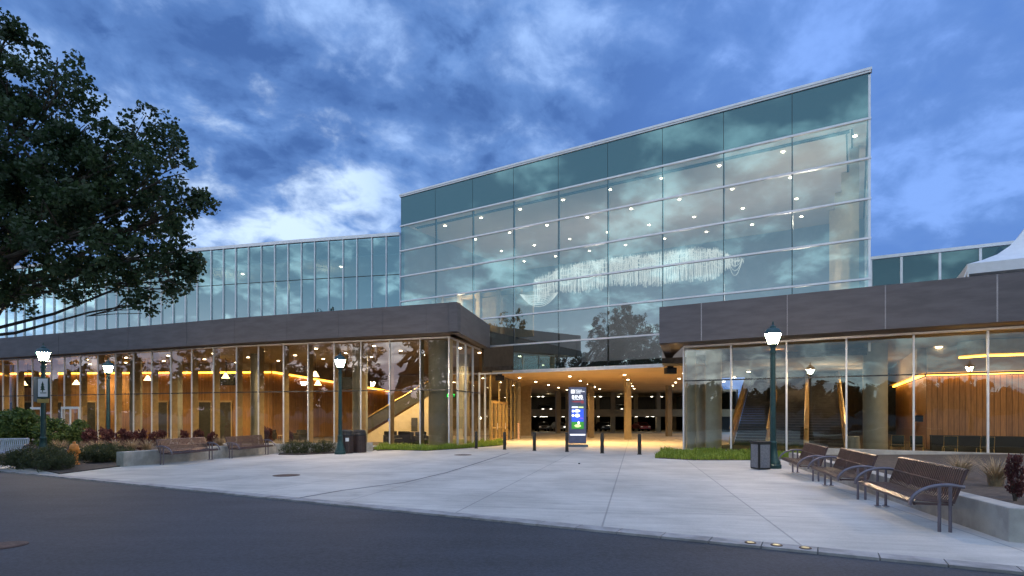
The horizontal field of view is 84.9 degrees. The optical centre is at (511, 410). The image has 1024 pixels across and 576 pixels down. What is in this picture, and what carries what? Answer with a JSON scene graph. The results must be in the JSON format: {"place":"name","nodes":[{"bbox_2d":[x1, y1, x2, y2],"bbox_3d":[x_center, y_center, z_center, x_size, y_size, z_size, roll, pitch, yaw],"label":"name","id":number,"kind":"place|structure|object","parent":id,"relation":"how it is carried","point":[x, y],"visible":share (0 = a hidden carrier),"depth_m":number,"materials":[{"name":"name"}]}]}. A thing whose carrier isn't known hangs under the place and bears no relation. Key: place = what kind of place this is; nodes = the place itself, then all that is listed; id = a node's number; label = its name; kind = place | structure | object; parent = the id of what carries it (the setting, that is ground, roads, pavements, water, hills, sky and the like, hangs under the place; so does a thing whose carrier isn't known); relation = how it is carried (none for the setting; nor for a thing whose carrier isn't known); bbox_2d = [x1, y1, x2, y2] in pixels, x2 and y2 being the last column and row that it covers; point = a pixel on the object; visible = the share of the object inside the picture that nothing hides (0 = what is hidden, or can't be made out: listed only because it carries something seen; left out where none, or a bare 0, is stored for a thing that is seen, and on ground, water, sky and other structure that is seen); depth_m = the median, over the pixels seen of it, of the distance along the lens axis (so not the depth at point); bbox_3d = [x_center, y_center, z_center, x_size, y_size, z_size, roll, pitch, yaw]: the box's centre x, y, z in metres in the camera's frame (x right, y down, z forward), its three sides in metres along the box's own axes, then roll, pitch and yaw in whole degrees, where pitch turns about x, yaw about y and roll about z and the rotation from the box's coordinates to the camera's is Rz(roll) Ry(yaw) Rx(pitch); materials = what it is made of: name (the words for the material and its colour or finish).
{"place":"outdoors","nodes":[
{"label":"outdoors","id":0,"kind":"place"},
{"bbox_2d":[122,439,139,450],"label":"ornamental grass","id":1,"kind":"object","parent":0,"point":[128,444],"depth_m":26.61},
{"bbox_2d":[136,440,155,449],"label":"ornamental grass","id":2,"kind":"object","parent":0,"point":[147,446],"depth_m":26.14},
{"bbox_2d":[0,425,1023,575],"bbox_3d":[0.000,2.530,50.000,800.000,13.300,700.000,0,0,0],"label":"road","id":3,"kind":"structure","parent":0,"point":[67,527],"depth_m":7.12,"materials":[{"name":"asphalt"}]},
{"bbox_2d":[0,541,28,548],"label":"manhole cover","id":4,"kind":"object","parent":3,"relation":"on","point":[8,544],"visible":0.93,"depth_m":7.13,"materials":[{"name":"brown metal"}]},
{"bbox_2d":[0,469,1023,574],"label":"kerb","id":5,"kind":"structure","parent":3,"relation":"on","point":[981,566],"depth_m":7.87,"materials":[{"name":"concrete"}]},
{"bbox_2d":[0,432,1023,566],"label":"plaza","id":6,"kind":"structure","parent":0,"point":[619,482],"depth_m":12.73,"materials":[{"name":"concrete"}]},
{"bbox_2d":[0,7,221,335],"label":"leafy tree","id":7,"kind":"object","parent":6,"relation":"on","point":[71,202],"visible":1,"depth_m":15.96,"materials":[{"name":"green plant"}]},
{"bbox_2d":[0,441,374,473],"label":"soil bed","id":8,"kind":"object","parent":6,"relation":"on","point":[85,466],"visible":0.08,"depth_m":19.20,"materials":[{"name":"soil"}]},
{"bbox_2d":[0,410,26,445],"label":"leafy shrub","id":9,"kind":"object","parent":8,"relation":"on","point":[5,432],"visible":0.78,"depth_m":33.54,"materials":[{"name":"green plant"}]},
{"bbox_2d":[0,438,29,453],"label":"bench","id":10,"kind":"object","parent":8,"relation":"on","point":[5,446],"visible":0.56,"depth_m":20.73,"materials":[{"name":"silver metal"}]},
{"bbox_2d":[0,448,32,468],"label":"juniper","id":11,"kind":"object","parent":8,"relation":"on","point":[6,459],"visible":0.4,"depth_m":18.14,"materials":[{"name":"green plant"}]},
{"bbox_2d":[5,407,50,445],"bbox_3d":[-29.947,1.008,34.536,2.337,2.518,2.158,0,0,8],"label":"leafy shrub","id":12,"kind":"object","parent":8,"relation":"on","point":[29,418],"visible":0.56,"depth_m":34.13,"materials":[{"name":"green plant"}]},
{"bbox_2d":[0,443,62,468],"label":"juniper","id":13,"kind":"object","parent":8,"relation":"on","point":[24,450],"visible":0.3,"depth_m":18.25,"materials":[{"name":"green plant"}]},
{"bbox_2d":[35,343,51,447],"bbox_3d":[-19.750,-0.432,23.600,0.540,4.860,0.540,0,0,-40],"label":"street lamp","id":14,"kind":"object","parent":8,"relation":"on","point":[43,352],"visible":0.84,"depth_m":23.53,"materials":[{"name":"green"}]},
{"bbox_2d":[33,377,49,402],"bbox_3d":[-19.760,-0.879,23.519,0.796,1.095,0.243,0,0,16],"label":"lamp sign","id":15,"kind":"object","parent":14,"relation":"attached to","point":[41,387],"visible":1,"depth_m":23.43,"materials":[{"name":"metal"}]},
{"bbox_2d":[15,445,78,470],"bbox_3d":[-14.923,1.520,18.068,1.702,0.856,1.590,0,0,38],"label":"juniper","id":16,"kind":"object","parent":8,"relation":"on","point":[38,456],"visible":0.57,"depth_m":17.77,"materials":[{"name":"green plant"}]},
{"bbox_2d":[31,416,69,446],"bbox_3d":[-25.645,1.250,31.227,1.595,1.861,1.727,0,0,35],"label":"leafy shrub","id":17,"kind":"object","parent":8,"relation":"on","point":[61,434],"visible":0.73,"depth_m":31.02,"materials":[{"name":"green plant"}]},
{"bbox_2d":[32,453,79,472],"bbox_3d":[-14.265,1.605,17.498,1.226,0.616,1.145,0,0,-13],"label":"juniper","id":18,"kind":"object","parent":8,"relation":"on","point":[61,460],"visible":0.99,"depth_m":17.38,"materials":[{"name":"green plant"}]},
{"bbox_2d":[38,443,81,454],"bbox_3d":[-17.358,1.601,21.384,1.510,0.813,1.617,0,0,-1],"label":"juniper","id":19,"kind":"object","parent":8,"relation":"on","point":[53,446],"visible":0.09,"depth_m":21.25,"materials":[{"name":"green plant"}]},
{"bbox_2d":[64,442,80,464],"bbox_3d":[-15.387,1.487,19.597,0.508,0.810,0.340,0,0,0],"label":"shrub","id":20,"kind":"object","parent":8,"relation":"on","point":[74,446],"visible":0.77,"depth_m":19.53,"materials":[{"name":"plant"}]},
{"bbox_2d":[64,419,90,446],"bbox_3d":[-25.288,1.325,32.521,1.501,1.752,1.626,0,0,-28],"label":"leafy shrub","id":21,"kind":"object","parent":8,"relation":"on","point":[75,428],"visible":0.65,"depth_m":32.19,"materials":[{"name":"green plant"}]},
{"bbox_2d":[80,427,98,446],"bbox_3d":[-21.889,1.491,29.047,0.780,1.291,0.873,0,0,0],"label":"barberry bush","id":22,"kind":"object","parent":8,"relation":"on","point":[89,434],"visible":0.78,"depth_m":28.95,"materials":[{"name":"red plant"}]},
{"bbox_2d":[78,446,115,462],"bbox_3d":[-15.502,1.625,20.863,1.351,0.728,1.447,0,0,-26],"label":"juniper","id":23,"kind":"object","parent":8,"relation":"on","point":[82,456],"visible":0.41,"depth_m":20.44,"materials":[{"name":"green plant"}]},
{"bbox_2d":[78,442,127,462],"bbox_3d":[-15.191,1.573,20.849,1.702,0.856,1.590,0,0,12],"label":"juniper","id":24,"kind":"object","parent":8,"relation":"on","point":[110,450],"visible":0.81,"depth_m":20.50,"materials":[{"name":"green plant"}]},
{"bbox_2d":[94,426,114,444],"bbox_3d":[-20.354,1.443,28.052,0.917,1.356,0.819,0,0,16],"label":"barberry bush","id":25,"kind":"object","parent":8,"relation":"on","point":[107,435],"visible":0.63,"depth_m":27.89,"materials":[{"name":"red plant"}]},
{"bbox_2d":[102,358,113,428],"bbox_3d":[-21.200,-0.321,29.400,0.540,4.860,0.540,0,0,10],"label":"street lamp","id":26,"kind":"object","parent":8,"relation":"on","point":[108,366],"visible":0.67,"depth_m":29.32,"materials":[{"name":"green"}]},
{"bbox_2d":[100,442,134,459],"bbox_3d":[-15.624,1.612,21.963,1.617,0.814,1.510,0,0,-39],"label":"juniper","id":27,"kind":"object","parent":8,"relation":"on","point":[127,447],"visible":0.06,"depth_m":22.06,"materials":[{"name":"green plant"}]},
{"bbox_2d":[114,427,131,447],"bbox_3d":[-20.538,1.501,29.553,0.788,1.291,0.800,0,0,1],"label":"barberry bush","id":28,"kind":"object","parent":8,"relation":"on","point":[124,435],"visible":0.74,"depth_m":29.49,"materials":[{"name":"red plant"}]},
{"bbox_2d":[131,428,148,450],"bbox_3d":[-18.930,1.493,28.514,0.784,1.266,0.773,0,0,16],"label":"barberry bush","id":29,"kind":"object","parent":8,"relation":"on","point":[139,436],"visible":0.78,"depth_m":28.41,"materials":[{"name":"red plant"}]},
{"bbox_2d":[147,431,159,445],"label":"barberry bush","id":30,"kind":"object","parent":8,"relation":"on","point":[152,435],"visible":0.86,"depth_m":33.74,"materials":[{"name":"red plant"}]},
{"bbox_2d":[192,429,204,444],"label":"barberry bush","id":31,"kind":"object","parent":8,"relation":"on","point":[199,432],"visible":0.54,"depth_m":35.28,"materials":[{"name":"red plant"}]},
{"bbox_2d":[206,431,217,445],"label":"barberry bush","id":32,"kind":"object","parent":8,"relation":"on","point":[209,436],"visible":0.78,"depth_m":33.75,"materials":[{"name":"red plant"}]},
{"bbox_2d":[264,426,272,442],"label":"barberry bush","id":33,"kind":"object","parent":8,"relation":"on","point":[267,434],"visible":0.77,"depth_m":37.71,"materials":[{"name":"red plant"}]},
{"bbox_2d":[156,437,220,464],"bbox_3d":[-12.188,1.497,21.153,0.754,0.910,2.460,0,0,12],"label":"bench","id":34,"kind":"object","parent":6,"relation":"on","point":[168,449],"visible":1,"depth_m":21.12,"materials":[{"name":"paint"}]},
{"bbox_2d":[116,443,275,466],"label":"planter wall","id":35,"kind":"structure","parent":6,"relation":"on","point":[134,458],"depth_m":21.36,"materials":[{"name":"concrete"}]},
{"bbox_2d":[225,435,275,457],"bbox_3d":[-11.463,1.562,24.603,0.754,0.910,2.460,0,0,12],"label":"bench","id":36,"kind":"object","parent":6,"relation":"on","point":[240,445],"visible":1,"depth_m":24.54,"materials":[{"name":"paint"}]},
{"bbox_2d":[0,302,530,446],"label":"lobby wing","id":37,"kind":"structure","parent":6,"relation":"on","point":[396,352],"depth_m":41.08,"materials":[{"name":"glass"}]},
{"bbox_2d":[24,364,31,387],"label":"hanging screen","id":38,"kind":"object","parent":37,"relation":"hanging from","point":[27,380],"visible":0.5,"depth_m":49.73,"materials":[{"name":"metal"}]},
{"bbox_2d":[61,407,79,424],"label":"door","id":39,"kind":"structure","parent":37,"relation":"in","point":[62,408],"depth_m":42.84,"materials":[{"name":"white paint"}]},
{"bbox_2d":[87,401,96,436],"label":"doorway","id":40,"kind":"structure","parent":37,"relation":"in","point":[91,405],"depth_m":50.94,"materials":[{"name":"wood"}]},
{"bbox_2d":[158,401,167,437],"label":"doorway","id":41,"kind":"structure","parent":37,"relation":"in","point":[162,405],"depth_m":50.37,"materials":[{"name":"wood"}]},
{"bbox_2d":[5,232,400,337],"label":"gallery wing","id":42,"kind":"structure","parent":37,"relation":"on","point":[290,277],"depth_m":51.56,"materials":[{"name":"glass"}]},
{"bbox_2d":[198,401,211,437],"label":"doorway","id":43,"kind":"structure","parent":37,"relation":"in","point":[204,407],"depth_m":50.04,"materials":[{"name":"wood"}]},
{"bbox_2d":[220,401,231,437],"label":"doorway","id":44,"kind":"structure","parent":37,"relation":"in","point":[225,406],"depth_m":49.88,"materials":[{"name":"wood"}]},
{"bbox_2d":[220,360,235,385],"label":"hanging screen","id":45,"kind":"object","parent":37,"relation":"hanging from","point":[231,380],"visible":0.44,"depth_m":46.42,"materials":[{"name":"metal"}]},
{"bbox_2d":[290,430,306,440],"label":"armchair","id":46,"kind":"object","parent":37,"relation":"on","point":[299,435],"visible":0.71,"depth_m":43.41,"materials":[{"name":"fabric"}]},
{"bbox_2d":[342,377,351,389],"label":"hanging screen","id":47,"kind":"object","parent":37,"relation":"hanging from","point":[346,383],"visible":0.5,"depth_m":42.90,"materials":[{"name":"metal"}]},
{"bbox_2d":[383,431,398,443],"bbox_3d":[-8.110,1.815,37.510,0.980,0.865,0.820,0,0,-17],"label":"armchair","id":48,"kind":"object","parent":37,"relation":"on","point":[386,437],"visible":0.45,"depth_m":37.64,"materials":[{"name":"fabric"}]},
{"bbox_2d":[368,381,427,441],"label":"staircase","id":49,"kind":"structure","parent":37,"relation":"on","point":[402,421],"depth_m":41.50,"materials":[{"name":"beige metal"}]},
{"bbox_2d":[394,431,409,443],"bbox_3d":[-7.326,1.806,37.009,0.980,0.865,0.820,0,0,23],"label":"armchair","id":50,"kind":"object","parent":37,"relation":"on","point":[397,439],"visible":0.39,"depth_m":37.03,"materials":[{"name":"fabric"}]},
{"bbox_2d":[402,432,414,444],"bbox_3d":[-6.451,1.786,35.991,0.980,0.865,0.820,0,0,31],"label":"armchair","id":51,"kind":"object","parent":37,"relation":"on","point":[408,437],"visible":0.73,"depth_m":35.59,"materials":[{"name":"fabric"}]},
{"bbox_2d":[411,418,417,430],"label":"wall panel","id":52,"kind":"structure","parent":37,"relation":"attached to","point":[414,424],"depth_m":41.26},
{"bbox_2d":[415,432,427,444],"bbox_3d":[-5.506,1.771,35.206,0.820,0.865,0.980,0,0,38],"label":"armchair","id":53,"kind":"object","parent":37,"relation":"on","point":[417,438],"visible":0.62,"depth_m":35.00,"materials":[{"name":"fabric"}]},
{"bbox_2d":[491,400,499,440],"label":"door","id":54,"kind":"structure","parent":37,"relation":"in","point":[496,427],"depth_m":42.43,"materials":[{"name":"wood"}]},
{"bbox_2d":[500,402,507,439],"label":"door","id":55,"kind":"structure","parent":37,"relation":"in","point":[505,425],"depth_m":45.21,"materials":[{"name":"wood"}]},
{"bbox_2d":[509,397,510,438],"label":"window","id":56,"kind":"structure","parent":37,"relation":"in","point":[509,397],"depth_m":47.66,"materials":[{"name":"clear glass"}]},
{"bbox_2d":[512,397,514,437],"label":"window","id":57,"kind":"structure","parent":37,"relation":"in","point":[513,398],"depth_m":49.04,"materials":[{"name":"brown glass"}]},
{"bbox_2d":[278,452,333,454],"bbox_3d":[-9.556,2.071,26.730,2.968,0.129,1.867,0,0,-25],"label":"soil bed","id":58,"kind":"object","parent":6,"relation":"on","point":[299,453],"visible":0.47,"depth_m":26.44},
{"bbox_2d":[278,440,302,453],"bbox_3d":[-10.526,1.718,26.659,1.143,0.745,1.218,0,0,0],"label":"juniper","id":59,"kind":"object","parent":58,"relation":"on","point":[292,447],"visible":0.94,"depth_m":26.45,"materials":[{"name":"green plant"}]},
{"bbox_2d":[295,439,321,453],"bbox_3d":[-9.703,1.718,26.668,1.218,0.745,1.143,0,0,-25],"label":"juniper","id":60,"kind":"object","parent":58,"relation":"on","point":[305,448],"visible":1,"depth_m":26.54,"materials":[{"name":"green plant"}]},
{"bbox_2d":[315,440,335,451],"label":"juniper","id":61,"kind":"object","parent":58,"relation":"on","point":[325,445],"visible":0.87,"depth_m":27.37,"materials":[{"name":"green plant"}]},
{"bbox_2d":[276,442,372,452],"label":"planter wall","id":62,"kind":"structure","parent":6,"relation":"on","point":[369,446],"depth_m":27.92,"materials":[{"name":"concrete"}]},
{"bbox_2d":[334,351,345,454],"bbox_3d":[-8.100,-0.378,26.400,0.540,4.860,0.540,0,0,-30],"label":"street lamp","id":63,"kind":"object","parent":6,"relation":"on","point":[340,359],"visible":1,"depth_m":26.32,"materials":[{"name":"green"}]},
{"bbox_2d":[342,430,353,453],"bbox_3d":[-8.027,1.490,27.087,0.700,1.130,0.732,0,0,0],"label":"litter bin","id":64,"kind":"object","parent":6,"relation":"on","point":[348,435],"visible":0.63,"depth_m":26.83,"materials":[{"name":"metal"}]},
{"bbox_2d":[353,429,366,452],"bbox_3d":[-7.571,1.503,27.797,0.700,1.130,0.700,0,0,0],"label":"litter bin","id":65,"kind":"object","parent":6,"relation":"on","point":[360,441],"visible":0.92,"depth_m":27.51,"materials":[{"name":"metal"}]},
{"bbox_2d":[299,453,507,497],"bbox_3d":[-1.802,1.915,19.322,0.929,0.309,16.798,0,0,14],"label":"plaza seam","id":66,"kind":"object","parent":6,"relation":"on","point":[403,482],"visible":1,"depth_m":14.38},
{"bbox_2d":[373,437,506,450],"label":"grass","id":67,"kind":"structure","parent":6,"relation":"on","point":[426,447],"depth_m":31.22,"materials":[{"name":"plant"}]},
{"bbox_2d":[568,387,587,446],"bbox_3d":[4.008,0.384,34.081,1.180,3.620,0.560,0,0,0],"label":"information kiosk","id":68,"kind":"object","parent":6,"relation":"on","point":[577,415],"visible":1,"depth_m":33.87,"materials":[{"name":"metal"}]},
{"bbox_2d":[600,433,603,452],"bbox_3d":[4.362,1.577,27.102,0.220,0.975,0.220,0,0,0],"label":"bollard","id":69,"kind":"object","parent":6,"relation":"on","point":[601,442],"visible":1,"depth_m":27.04,"materials":[{"name":"metal"}]},
{"bbox_2d":[480,363,724,439],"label":"passage canopy","id":70,"kind":"object","parent":6,"relation":"on","point":[648,379],"visible":0.72,"depth_m":48.45,"materials":[{"name":"brown wood"}]},
{"bbox_2d":[399,66,871,381],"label":"glass hall","id":71,"kind":"structure","parent":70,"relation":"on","point":[780,246],"depth_m":39.06,"materials":[{"name":"teal"}]},
{"bbox_2d":[520,246,743,306],"bbox_3d":[7.925,-9.357,38.936,15.655,3.457,2.420,0,0,31],"label":"hanging sculpture","id":72,"kind":"object","parent":71,"relation":"hanging from","point":[634,263],"visible":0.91,"depth_m":38.70,"materials":[{"name":"white"}]},
{"bbox_2d":[664,366,676,373],"bbox_3d":[9.279,-2.380,32.788,0.620,0.460,0.445,0,0,-6],"label":"loudspeaker","id":73,"kind":"object","parent":70,"relation":"attached to","point":[670,370],"visible":1,"depth_m":32.59,"materials":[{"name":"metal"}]},
{"bbox_2d":[531,389,737,431],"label":"parking garage","id":74,"kind":"structure","parent":6,"relation":"on","point":[649,408],"depth_m":94.70,"materials":[{"name":"concrete"}]},
{"bbox_2d":[534,422,549,430],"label":"parked car","id":75,"kind":"object","parent":74,"relation":"on","point":[538,426],"visible":1,"depth_m":84.59,"materials":[{"name":"white paint"}]},
{"bbox_2d":[594,422,609,430],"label":"parked car","id":76,"kind":"object","parent":74,"relation":"on","point":[600,426],"visible":0.84,"depth_m":84.78,"materials":[{"name":"white paint"}]},
{"bbox_2d":[631,422,650,430],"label":"parked car","id":77,"kind":"object","parent":74,"relation":"on","point":[642,426],"visible":0.99,"depth_m":85.75,"materials":[{"name":"red paint"}]},
{"bbox_2d":[729,373,776,444],"bbox_3d":[16.647,-1.040,37.871,2.140,6.400,13.360,0,0,28],"label":"escalator","id":78,"kind":"object","parent":6,"relation":"on","point":[755,413],"visible":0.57,"depth_m":36.02,"materials":[{"name":"grey metal"}]},
{"bbox_2d":[750,441,771,468],"bbox_3d":[8.021,1.428,18.073,0.470,0.890,0.470,0,0,-13],"label":"litter bin","id":79,"kind":"object","parent":6,"relation":"on","point":[760,454],"visible":1,"depth_m":17.87,"materials":[{"name":"metal"}]},
{"bbox_2d":[764,321,781,468],"bbox_3d":[8.620,-0.528,18.500,0.540,4.860,0.540,0,0,0],"label":"street lamp","id":80,"kind":"object","parent":6,"relation":"on","point":[772,333],"visible":0.88,"depth_m":18.42,"materials":[{"name":"green"}]},
{"bbox_2d":[768,372,808,445],"bbox_3d":[18.501,-1.040,37.151,2.140,6.400,13.360,0,0,28],"label":"escalator","id":81,"kind":"object","parent":6,"relation":"on","point":[796,399],"visible":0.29,"depth_m":35.14,"materials":[{"name":"grey metal"}]},
{"bbox_2d":[779,442,827,481],"bbox_3d":[8.073,1.391,15.597,0.754,0.910,2.460,0,0,15],"label":"bench","id":82,"kind":"object","parent":6,"relation":"on","point":[810,452],"visible":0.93,"depth_m":15.40,"materials":[{"name":"paint"}]},
{"bbox_2d":[804,371,847,447],"bbox_3d":[20.256,-1.040,36.431,2.140,6.400,13.360,0,0,28],"label":"escalator","id":83,"kind":"object","parent":6,"relation":"on","point":[824,396],"visible":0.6,"depth_m":35.06,"materials":[{"name":"grey metal"}]},
{"bbox_2d":[659,272,1023,453],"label":"lounge wing","id":84,"kind":"structure","parent":6,"relation":"on","point":[967,378],"depth_m":27.02,"materials":[{"name":"glass"}]},
{"bbox_2d":[890,435,904,449],"bbox_3d":[17.167,1.546,24.964,0.509,0.932,0.514,0,0,26],"label":"banquet chair","id":85,"kind":"object","parent":84,"relation":"on","point":[897,439],"visible":0.86,"depth_m":24.77,"materials":[{"name":"black fabric"}]},
{"bbox_2d":[909,435,923,450],"bbox_3d":[17.776,1.546,24.590,0.509,0.932,0.514,0,0,40],"label":"banquet chair","id":86,"kind":"object","parent":84,"relation":"on","point":[918,441],"visible":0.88,"depth_m":24.42,"materials":[{"name":"black metal"}]},
{"bbox_2d":[871,240,1014,285],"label":"hall","id":87,"kind":"structure","parent":84,"relation":"on","point":[931,265],"depth_m":36.49,"materials":[{"name":"grey"}]},
{"bbox_2d":[872,257,899,285],"bbox_3d":[25.120,-9.325,37.619,1.669,1.750,0.030,0,0,29],"label":"window","id":88,"kind":"structure","parent":87,"relation":"in","point":[884,271],"depth_m":37.59,"materials":[{"name":"teal"}]},
{"bbox_2d":[903,253,937,282],"bbox_3d":[26.762,-9.325,36.710,2.008,1.750,0.030,0,0,29],"label":"window","id":89,"kind":"structure","parent":87,"relation":"in","point":[918,268],"depth_m":36.69,"materials":[{"name":"teal"}]},
{"bbox_2d":[941,249,978,279],"bbox_3d":[28.554,-9.325,35.718,2.006,1.750,0.030,0,0,29],"label":"window","id":90,"kind":"structure","parent":87,"relation":"in","point":[953,263],"depth_m":35.80,"materials":[{"name":"teal"}]},
{"bbox_2d":[982,245,1009,259],"bbox_3d":[30.416,-9.325,34.688,2.166,1.750,0.030,0,0,29],"label":"window","id":91,"kind":"structure","parent":87,"relation":"in","point":[991,251],"depth_m":34.94,"materials":[{"name":"teal"}]},
{"bbox_2d":[942,436,957,451],"bbox_3d":[18.754,1.546,23.989,0.509,0.932,0.514,0,0,29],"label":"banquet chair","id":92,"kind":"object","parent":84,"relation":"on","point":[950,442],"visible":0.82,"depth_m":23.81,"materials":[{"name":"black fabric"}]},
{"bbox_2d":[929,435,982,451],"bbox_3d":[22.064,1.625,27.884,2.000,0.770,0.800,0,0,31],"label":"banquet table","id":93,"kind":"object","parent":84,"relation":"on","point":[966,443],"visible":0.75,"depth_m":27.48,"materials":[{"name":"fabric"}]},
{"bbox_2d":[976,437,994,452],"bbox_3d":[19.756,1.546,23.374,0.509,0.932,0.514,0,0,20],"label":"banquet chair","id":94,"kind":"object","parent":84,"relation":"on","point":[991,442],"visible":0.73,"depth_m":23.19,"materials":[{"name":"black fabric"}]},
{"bbox_2d":[957,229,1023,277],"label":"frame tent","id":95,"kind":"object","parent":84,"relation":"on","point":[1010,259],"visible":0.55,"depth_m":30.35,"materials":[{"name":"fabric"}]},
{"bbox_2d":[983,436,1023,452],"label":"banquet table","id":96,"kind":"object","parent":84,"relation":"on","point":[1009,444],"visible":0.72,"depth_m":26.58,"materials":[{"name":"fabric"}]},
{"bbox_2d":[807,448,877,499],"bbox_3d":[7.163,1.328,12.247,0.754,0.910,2.460,0,0,15],"label":"bench","id":97,"kind":"object","parent":6,"relation":"on","point":[850,463],"visible":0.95,"depth_m":12.00,"materials":[{"name":"paint"}]},
{"bbox_2d":[789,453,1023,542],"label":"planter wall","id":98,"kind":"structure","parent":6,"relation":"on","point":[1002,520],"depth_m":7.95,"materials":[{"name":"concrete"}]},
{"bbox_2d":[854,456,968,532],"bbox_3d":[6.298,1.266,8.997,0.754,0.910,2.460,0,0,15],"label":"bench","id":99,"kind":"object","parent":6,"relation":"on","point":[911,481],"visible":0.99,"depth_m":8.65,"materials":[{"name":"paint"}]},
{"bbox_2d":[826,448,1012,454],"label":"plinth wall","id":100,"kind":"structure","parent":6,"relation":"on","point":[832,451],"depth_m":22.07,"materials":[{"name":"concrete"}]},
{"bbox_2d":[0,0,1023,422],"label":"sky","id":101,"kind":"structure","parent":0,"point":[306,119],"materials":[{"name":"blue"}]},
{"bbox_2d":[655,446,800,459],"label":"grass","id":102,"kind":"structure","parent":0,"point":[706,453],"depth_m":23.72,"materials":[{"name":"plant"}]},
{"bbox_2d":[847,436,859,448],"bbox_3d":[16.213,1.610,26.600,0.520,0.800,0.507,0,0,0],"label":"litter bin","id":103,"kind":"object","parent":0,"point":[853,442],"visible":0.78,"depth_m":26.40,"materials":[{"name":"concrete"}]},
{"bbox_2d":[826,454,1023,505],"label":"soil bed","id":104,"kind":"object","parent":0,"point":[975,483],"visible":0.25,"depth_m":14.75,"materials":[{"name":"soil"}]},
{"bbox_2d":[1003,452,1023,500],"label":"barberry bush","id":105,"kind":"object","parent":104,"relation":"on","point":[1016,487],"visible":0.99,"depth_m":8.33,"materials":[{"name":"red plant"}]},
{"bbox_2d":[942,454,982,478],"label":"ornamental grass","id":106,"kind":"object","parent":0,"point":[965,465],"depth_m":11.57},
{"bbox_2d":[966,457,1006,486],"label":"ornamental grass","id":107,"kind":"object","parent":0,"point":[996,475],"depth_m":10.24,"materials":[{"name":"plant"}]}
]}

